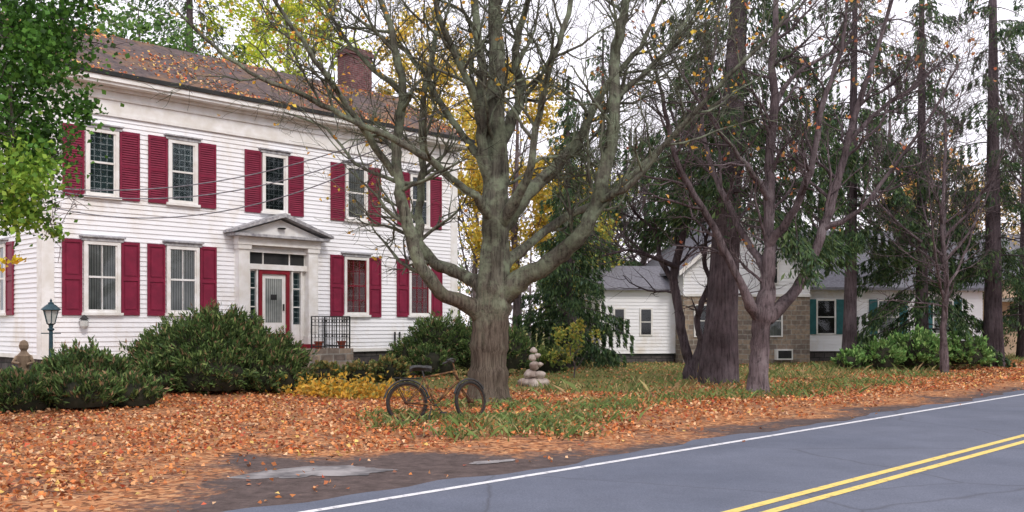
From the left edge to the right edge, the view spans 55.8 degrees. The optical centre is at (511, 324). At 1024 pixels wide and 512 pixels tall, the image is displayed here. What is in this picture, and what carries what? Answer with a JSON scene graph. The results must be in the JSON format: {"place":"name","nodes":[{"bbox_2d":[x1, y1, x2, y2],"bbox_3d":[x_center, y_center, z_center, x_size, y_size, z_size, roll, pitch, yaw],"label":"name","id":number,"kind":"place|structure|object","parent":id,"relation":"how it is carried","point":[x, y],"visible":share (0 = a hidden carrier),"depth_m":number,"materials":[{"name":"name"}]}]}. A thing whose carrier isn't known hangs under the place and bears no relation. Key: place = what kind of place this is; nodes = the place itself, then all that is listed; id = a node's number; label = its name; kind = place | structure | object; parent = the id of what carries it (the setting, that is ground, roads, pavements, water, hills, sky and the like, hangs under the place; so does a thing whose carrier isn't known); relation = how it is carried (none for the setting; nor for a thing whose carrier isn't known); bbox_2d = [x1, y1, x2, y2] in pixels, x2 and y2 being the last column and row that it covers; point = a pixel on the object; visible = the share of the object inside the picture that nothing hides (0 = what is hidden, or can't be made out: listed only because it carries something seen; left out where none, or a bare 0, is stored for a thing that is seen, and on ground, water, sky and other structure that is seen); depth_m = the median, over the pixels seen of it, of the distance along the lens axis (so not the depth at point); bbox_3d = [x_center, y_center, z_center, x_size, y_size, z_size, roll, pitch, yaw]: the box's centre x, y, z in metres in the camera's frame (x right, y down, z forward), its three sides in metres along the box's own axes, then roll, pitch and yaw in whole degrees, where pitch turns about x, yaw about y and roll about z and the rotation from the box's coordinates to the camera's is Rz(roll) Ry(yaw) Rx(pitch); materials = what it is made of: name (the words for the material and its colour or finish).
{"place":"outdoors","nodes":[
{"label":"outdoors","id":0,"kind":"place"},
{"bbox_2d":[44,97,468,218],"bbox_3d":[-6.045,-3.688,21.799,11.301,2.449,0.339,0,0,17],"label":"overhead cable","id":1,"kind":"object","parent":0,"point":[234,178],"visible":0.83,"depth_m":21.91,"materials":[{"name":"black rubber"}]},
{"bbox_2d":[0,327,1023,511],"bbox_3d":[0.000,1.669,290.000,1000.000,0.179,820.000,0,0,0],"label":"ground","id":2,"kind":"structure","parent":0,"point":[219,488],"depth_m":12.92,"materials":[{"name":"orange plant"}]},
{"bbox_2d":[11,340,34,370],"bbox_3d":[-10.547,1.020,20.893,0.463,1.360,0.335,0,0,-17],"label":"garden statue","id":3,"kind":"object","parent":2,"relation":"on","point":[23,358],"visible":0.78,"depth_m":20.81,"materials":[{"name":"beige stone"}]},
{"bbox_2d":[41,299,60,356],"bbox_3d":[-10.250,0.565,21.500,0.406,2.270,0.406,0,0,45],"label":"lamp post","id":4,"kind":"object","parent":2,"relation":"on","point":[51,309],"visible":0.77,"depth_m":21.45,"materials":[{"name":"green metal"}]},
{"bbox_2d":[0,0,134,272],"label":"green maple tree","id":5,"kind":"object","parent":2,"relation":"on","point":[32,147],"visible":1,"depth_m":12.75,"materials":[{"name":"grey plant"}]},
{"bbox_2d":[32,0,107,33],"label":"pine tree","id":6,"kind":"object","parent":2,"relation":"on","point":[74,9],"depth_m":42.88,"materials":[{"name":"green plant"}]},
{"bbox_2d":[2,335,144,382],"bbox_3d":[-9.366,0.988,20.635,3.100,1.540,2.151,0,0,0],"label":"yew shrub","id":7,"kind":"object","parent":2,"relation":"on","point":[77,359],"visible":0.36,"depth_m":20.20,"materials":[{"name":"green plant"}]},
{"bbox_2d":[0,365,172,412],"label":"yew shrub","id":8,"kind":"object","parent":2,"relation":"on","point":[22,390],"visible":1,"depth_m":18.65,"materials":[{"name":"green plant"}]},
{"bbox_2d":[83,0,210,54],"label":"green leaf tree","id":9,"kind":"object","parent":2,"relation":"on","point":[142,29],"visible":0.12,"depth_m":39.21,"materials":[{"name":"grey plant"}]},
{"bbox_2d":[132,0,247,63],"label":"pine tree","id":10,"kind":"object","parent":2,"relation":"on","point":[189,11],"visible":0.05,"depth_m":41.84,"materials":[{"name":"green plant"}]},
{"bbox_2d":[0,351,419,375],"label":"stone foundation","id":11,"kind":"object","parent":2,"relation":"on","point":[362,356],"depth_m":31.06,"materials":[{"name":"grey stone"}]},
{"bbox_2d":[0,45,450,354],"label":"clapboard walls","id":12,"kind":"structure","parent":11,"relation":"on","point":[107,331],"depth_m":27.24,"materials":[{"name":"white wood"}]},
{"bbox_2d":[80,320,88,328],"bbox_3d":[-10.874,0.000,24.584,0.209,0.240,0.220,0,0,44],"label":"wall lantern","id":13,"kind":"object","parent":12,"relation":"attached to","point":[84,324],"depth_m":24.51,"materials":[{"name":"white glass"}]},
{"bbox_2d":[1,168,363,322],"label":"sheer curtains","id":14,"kind":"object","parent":12,"relation":"attached to","point":[273,311],"visible":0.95,"depth_m":26.54,"materials":[{"name":"white fabric"}]},
{"bbox_2d":[0,122,431,258],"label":"window hoods","id":15,"kind":"object","parent":12,"relation":"attached to","point":[302,225],"depth_m":27.95,"materials":[{"name":"grey wood"}]},
{"bbox_2d":[5,123,442,316],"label":"shutters","id":16,"kind":"object","parent":12,"relation":"attached to","point":[72,249],"visible":0.66,"depth_m":26.23,"materials":[{"name":"red paint"}]},
{"bbox_2d":[2,12,461,140],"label":"roof","id":17,"kind":"structure","parent":12,"relation":"on","point":[139,47],"depth_m":28.96,"materials":[{"name":"brown"}]},
{"bbox_2d":[335,46,373,91],"bbox_3d":[-5.814,-8.900,35.756,0.870,2.400,1.120,0,0,44],"label":"chimney","id":18,"kind":"object","parent":17,"relation":"on","point":[357,72],"visible":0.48,"depth_m":35.42,"materials":[{"name":"red brick"}]},
{"bbox_2d":[90,132,425,323],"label":"lace curtains","id":19,"kind":"object","parent":12,"relation":"attached to","point":[101,175],"visible":0.56,"depth_m":26.64,"materials":[{"name":"white fabric"}]},
{"bbox_2d":[65,63,474,310],"bbox_3d":[-9.239,-4.260,31.345,7.910,11.720,14.660,0,0,44],"label":"trim","id":20,"kind":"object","parent":12,"relation":"attached to","point":[275,259],"visible":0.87,"depth_m":28.29,"materials":[{"name":"white wood"}]},
{"bbox_2d":[348,260,426,312],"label":"windows","id":21,"kind":"structure","parent":12,"relation":"attached to","point":[362,289],"depth_m":31.02,"materials":[{"name":"glass"}]},
{"bbox_2d":[0,60,466,358],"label":"white trim and cornice","id":22,"kind":"structure","parent":11,"relation":"on","point":[136,99],"depth_m":27.69,"materials":[{"name":"paint"}]},
{"bbox_2d":[119,298,319,394],"bbox_3d":[-7.054,0.532,23.058,4.863,2.374,3.781,0,0,0],"label":"yew shrub","id":23,"kind":"object","parent":2,"relation":"on","point":[208,349],"visible":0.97,"depth_m":22.30,"materials":[{"name":"green plant"}]},
{"bbox_2d":[193,0,376,79],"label":"yellow green tree","id":24,"kind":"object","parent":2,"relation":"on","point":[250,51],"visible":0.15,"depth_m":42.64,"materials":[{"name":"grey plant"}]},
{"bbox_2d":[228,465,395,478],"bbox_3d":[-2.250,1.691,11.116,1.871,0.001,1.084,0,0,0],"label":"asphalt patch","id":25,"kind":"object","parent":2,"relation":"on","point":[344,470],"visible":0.99,"depth_m":11.03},
{"bbox_2d":[301,347,352,382],"bbox_3d":[-5.917,1.260,27.911,2.680,1.080,3.200,0,0,44],"label":"stoop and steps","id":26,"kind":"object","parent":2,"relation":"on","point":[340,356],"visible":0.06,"depth_m":28.55,"materials":[{"name":"grey stone"}]},
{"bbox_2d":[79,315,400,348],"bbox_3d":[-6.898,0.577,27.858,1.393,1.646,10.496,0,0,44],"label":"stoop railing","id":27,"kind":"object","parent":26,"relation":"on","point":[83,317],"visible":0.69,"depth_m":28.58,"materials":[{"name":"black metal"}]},
{"bbox_2d":[258,259,427,347],"bbox_3d":[-5.166,-0.665,30.321,0.500,2.768,7.063,0,0,44],"label":"front door frame","id":28,"kind":"object","parent":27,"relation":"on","point":[287,295],"visible":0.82,"depth_m":28.93,"materials":[{"name":"red paint"}]},
{"bbox_2d":[314,341,345,348],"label":"flower pots","id":29,"kind":"object","parent":26,"relation":"on","point":[320,343],"visible":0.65,"depth_m":28.36,"materials":[{"name":"ceramic"}]},
{"bbox_2d":[265,369,437,399],"bbox_3d":[-3.885,1.401,22.482,4.322,0.704,2.578,0,0,0],"label":"yellow ground plant","id":30,"kind":"object","parent":2,"relation":"on","point":[361,390],"visible":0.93,"depth_m":22.28,"materials":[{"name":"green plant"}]},
{"bbox_2d":[308,353,411,384],"bbox_3d":[-4.184,1.247,26.530,3.262,0.896,1.241,0,0,-41],"label":"garden shrub","id":31,"kind":"object","parent":2,"relation":"on","point":[391,365],"visible":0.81,"depth_m":26.54,"materials":[{"name":"green plant"}]},
{"bbox_2d":[370,0,475,265],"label":"yellow leaf tree","id":32,"kind":"object","parent":2,"relation":"on","point":[468,109],"visible":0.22,"depth_m":45.60,"materials":[{"name":"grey plant"}]},
{"bbox_2d":[384,358,485,422],"bbox_3d":[-1.259,1.115,16.118,1.770,1.065,0.653,0,-7,-17],"label":"bicycle","id":33,"kind":"object","parent":2,"relation":"on","point":[478,385],"visible":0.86,"depth_m":16.03,"materials":[{"name":"metal"}]},
{"bbox_2d":[386,309,539,375],"bbox_3d":[-1.632,0.592,31.151,4.965,2.246,3.113,0,0,-35],"label":"yew shrub","id":34,"kind":"object","parent":2,"relation":"on","point":[434,343],"visible":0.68,"depth_m":30.37,"materials":[{"name":"green plant"}]},
{"bbox_2d":[86,0,886,405],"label":"bare maple tree","id":35,"kind":"object","parent":2,"relation":"on","point":[496,286],"visible":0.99,"depth_m":19.95,"materials":[{"name":"brown plant"}]},
{"bbox_2d":[469,459,514,464],"bbox_3d":[-0.224,1.691,11.917,0.701,0.001,0.246,0,0,-30],"label":"asphalt patch","id":36,"kind":"object","parent":2,"relation":"on","point":[486,462],"visible":0.98,"depth_m":11.92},
{"bbox_2d":[442,62,565,297],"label":"tree","id":37,"kind":"object","parent":2,"relation":"on","point":[473,271],"visible":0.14,"depth_m":53.75,"materials":[{"name":"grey plant"}]},
{"bbox_2d":[0,359,1023,511],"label":"fallen leaves","id":38,"kind":"object","parent":2,"relation":"on","point":[931,385],"visible":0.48,"depth_m":16.46,"materials":[{"name":"orange plant"}]},
{"bbox_2d":[449,42,578,332],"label":"yellow leaf tree","id":39,"kind":"object","parent":2,"relation":"on","point":[476,238],"visible":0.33,"depth_m":41.87,"materials":[{"name":"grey plant"}]},
{"bbox_2d":[517,347,548,386],"bbox_3d":[0.576,1.179,25.956,0.862,1.149,0.566,0,0,0],"label":"stone cairn","id":40,"kind":"object","parent":2,"relation":"on","point":[532,375],"visible":0.87,"depth_m":25.89,"materials":[{"name":"beige stone"}]},
{"bbox_2d":[527,342,573,371],"bbox_3d":[1.218,1.143,33.043,1.923,1.180,1.711,0,0,0],"label":"garden shrub","id":41,"kind":"object","parent":2,"relation":"on","point":[543,351],"visible":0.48,"depth_m":32.55,"materials":[{"name":"green plant"}]},
{"bbox_2d":[512,76,634,367],"bbox_3d":[2.222,-3.845,38.083,5.284,11.897,4.865,0,0,0],"label":"spruce tree","id":42,"kind":"object","parent":2,"relation":"on","point":[560,278],"visible":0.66,"depth_m":37.39,"materials":[{"name":"green plant"}]},
{"bbox_2d":[547,296,604,377],"bbox_3d":[1.853,0.453,29.986,1.574,2.711,1.944,0,0,-34],"label":"sapling","id":43,"kind":"object","parent":2,"relation":"on","point":[577,325],"visible":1,"depth_m":30.07,"materials":[{"name":"green plant"}]},
{"bbox_2d":[520,132,644,349],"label":"yellow leaf tree","id":44,"kind":"object","parent":2,"relation":"on","point":[601,230],"visible":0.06,"depth_m":44.03,"materials":[{"name":"grey plant"}]},
{"bbox_2d":[512,40,674,295],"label":"bare tree","id":45,"kind":"object","parent":2,"relation":"on","point":[639,213],"visible":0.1,"depth_m":48.55,"materials":[{"name":"grey plant"}]},
{"bbox_2d":[538,30,656,287],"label":"spruce tree","id":46,"kind":"object","parent":2,"relation":"on","point":[632,263],"visible":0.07,"depth_m":49.74,"materials":[{"name":"green plant"}]},
{"bbox_2d":[573,45,716,265],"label":"bare tree","id":47,"kind":"object","parent":2,"relation":"on","point":[642,259],"visible":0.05,"depth_m":54.58,"materials":[{"name":"grey plant"}]},
{"bbox_2d":[290,367,1008,442],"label":"weeds","id":48,"kind":"object","parent":2,"relation":"on","point":[387,417],"visible":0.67,"depth_m":17.89,"materials":[{"name":"green plant"}]},
{"bbox_2d":[458,151,858,339],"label":"background trees","id":49,"kind":"object","parent":2,"relation":"on","point":[460,286],"visible":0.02,"depth_m":101.03,"materials":[{"name":"green plant"}]},
{"bbox_2d":[572,74,787,378],"bbox_3d":[4.995,-2.937,29.112,7.109,9.655,4.502,0,0,0],"label":"crooked tree","id":50,"kind":"object","parent":2,"relation":"on","point":[690,368],"visible":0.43,"depth_m":28.88,"materials":[{"name":"brown plant"}]},
{"bbox_2d":[647,10,753,254],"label":"spruce tree","id":51,"kind":"object","parent":2,"relation":"on","point":[662,246],"visible":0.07,"depth_m":48.55,"materials":[{"name":"green plant"}]},
{"bbox_2d":[588,6,832,243],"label":"bare tree","id":52,"kind":"object","parent":2,"relation":"on","point":[707,140],"visible":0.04,"depth_m":46.37,"materials":[{"name":"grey plant"}]},
{"bbox_2d":[586,351,840,362],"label":"foundation","id":53,"kind":"object","parent":2,"relation":"on","point":[819,356],"visible":0.18,"depth_m":42.56,"materials":[{"name":"stone"}]},
{"bbox_2d":[578,216,982,353],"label":"clapboard walls","id":54,"kind":"structure","parent":53,"relation":"on","point":[662,339],"depth_m":42.34,"materials":[{"name":"white wood"}]},
{"bbox_2d":[591,253,833,357],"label":"windows","id":55,"kind":"structure","parent":54,"relation":"attached to","point":[825,316],"depth_m":42.32,"materials":[{"name":"glass"}]},
{"bbox_2d":[584,211,983,290],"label":"roof","id":56,"kind":"structure","parent":54,"relation":"on","point":[654,268],"depth_m":43.57,"materials":[{"name":"grey"}]},
{"bbox_2d":[600,210,983,359],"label":"white trim","id":57,"kind":"structure","parent":54,"relation":"attached to","point":[694,260],"depth_m":42.18,"materials":[{"name":"paint"}]},
{"bbox_2d":[770,301,951,335],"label":"windows","id":58,"kind":"structure","parent":54,"relation":"attached to","point":[775,328],"depth_m":43.70,"materials":[{"name":"glass"}]},
{"bbox_2d":[810,299,961,333],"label":"teal shutters","id":59,"kind":"object","parent":54,"relation":"attached to","point":[840,311],"visible":0.29,"depth_m":43.36,"materials":[{"name":"paint"}]},
{"bbox_2d":[620,15,812,290],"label":"bare tree","id":60,"kind":"object","parent":2,"relation":"on","point":[744,128],"visible":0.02,"depth_m":58.05,"materials":[{"name":"grey plant"}]},
{"bbox_2d":[587,0,870,383],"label":"spruce tree","id":61,"kind":"object","parent":2,"relation":"on","point":[719,358],"visible":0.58,"depth_m":27.16,"materials":[{"name":"green plant"}]},
{"bbox_2d":[674,295,809,363],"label":"stone walls","id":62,"kind":"structure","parent":2,"relation":"on","point":[796,327],"depth_m":42.26,"materials":[{"name":"beige stone"}]},
{"bbox_2d":[554,0,1021,393],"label":"bare maple tree","id":63,"kind":"object","parent":2,"relation":"on","point":[764,310],"visible":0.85,"depth_m":23.82,"materials":[{"name":"grey plant"}]},
{"bbox_2d":[714,13,897,228],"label":"bare tree","id":64,"kind":"object","parent":2,"relation":"on","point":[813,223],"visible":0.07,"depth_m":49.96,"materials":[{"name":"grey plant"}]},
{"bbox_2d":[761,0,957,354],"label":"spruce tree","id":65,"kind":"object","parent":2,"relation":"on","point":[851,236],"visible":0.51,"depth_m":36.61,"materials":[{"name":"green plant"}]},
{"bbox_2d":[780,0,985,230],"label":"bare tree","id":66,"kind":"object","parent":2,"relation":"on","point":[894,134],"visible":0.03,"depth_m":53.81,"materials":[{"name":"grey plant"}]},
{"bbox_2d":[802,1,1023,372],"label":"bare tree","id":67,"kind":"object","parent":2,"relation":"on","point":[943,258],"visible":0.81,"depth_m":33.94,"materials":[{"name":"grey plant"}]},
{"bbox_2d":[830,324,998,369],"bbox_3d":[14.850,0.852,36.158,6.822,1.773,2.813,0,0,-10],"label":"garden shrub","id":68,"kind":"object","parent":2,"relation":"on","point":[921,346],"visible":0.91,"depth_m":35.53,"materials":[{"name":"green plant"}]},
{"bbox_2d":[873,150,985,254],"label":"orange leaf tree","id":69,"kind":"object","parent":2,"relation":"on","point":[948,188],"visible":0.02,"depth_m":48.68,"materials":[{"name":"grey plant"}]},
{"bbox_2d":[855,0,1016,367],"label":"spruce tree","id":70,"kind":"object","parent":2,"relation":"on","point":[878,275],"visible":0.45,"depth_m":37.68,"materials":[{"name":"green plant"}]},
{"bbox_2d":[910,0,1023,367],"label":"spruce tree","id":71,"kind":"object","parent":2,"relation":"on","point":[993,278],"visible":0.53,"depth_m":37.77,"materials":[{"name":"green plant"}]},
{"bbox_2d":[930,42,1023,319],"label":"bare tree","id":72,"kind":"object","parent":2,"relation":"on","point":[1019,182],"visible":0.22,"depth_m":40.96,"materials":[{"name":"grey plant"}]},
{"bbox_2d":[938,141,1020,248],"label":"orange leaf tree","id":73,"kind":"object","parent":2,"relation":"on","point":[1015,232],"visible":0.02,"depth_m":58.78,"materials":[{"name":"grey plant"}]},
{"bbox_2d":[953,35,1023,236],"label":"bare tree","id":74,"kind":"object","parent":2,"relation":"on","point":[1006,96],"visible":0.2,"depth_m":48.24,"materials":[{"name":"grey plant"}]},
{"bbox_2d":[956,0,1023,257],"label":"bare tree","id":75,"kind":"object","parent":2,"relation":"on","point":[1000,102],"visible":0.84,"depth_m":34.99,"materials":[{"name":"grey plant"}]},
{"bbox_2d":[973,0,1023,359],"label":"spruce tree","id":76,"kind":"object","parent":2,"relation":"on","point":[1019,323],"visible":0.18,"depth_m":45.94,"materials":[{"name":"green plant"}]},
{"bbox_2d":[982,280,1018,354],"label":"walls","id":77,"kind":"structure","parent":2,"relation":"on","point":[1005,305],"depth_m":52.34,"materials":[{"name":"white wood"}]},
{"bbox_2d":[972,233,1019,279],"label":"roof","id":78,"kind":"structure","parent":77,"relation":"on","point":[1016,246],"depth_m":55.47,"materials":[{"name":"grey"}]},
{"bbox_2d":[1010,304,1017,331],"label":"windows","id":79,"kind":"structure","parent":77,"relation":"attached to","point":[1016,327],"depth_m":52.40,"materials":[{"name":"glass"}]},
{"bbox_2d":[1002,298,1018,312],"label":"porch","id":80,"kind":"object","parent":2,"relation":"on","point":[1005,300],"visible":0.1,"depth_m":51.09,"materials":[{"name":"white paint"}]},
{"bbox_2d":[1,0,1023,326],"label":"sky","id":81,"kind":"structure","parent":0,"point":[1008,4],"materials":[{"name":"white"}]},
{"bbox_2d":[224,390,1023,511],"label":"road","id":82,"kind":"structure","parent":0,"point":[723,477],"depth_m":10.70,"materials":[{"name":"grey asphalt"}]},
{"bbox_2d":[300,394,1023,511],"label":"road marking","id":83,"kind":"object","parent":82,"relation":"on","point":[791,505],"visible":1,"depth_m":10.82,"materials":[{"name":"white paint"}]},
{"bbox_2d":[396,352,1023,396],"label":"grass","id":84,"kind":"structure","parent":0,"point":[637,385],"depth_m":29.52,"materials":[{"name":"green plant"}]}
]}

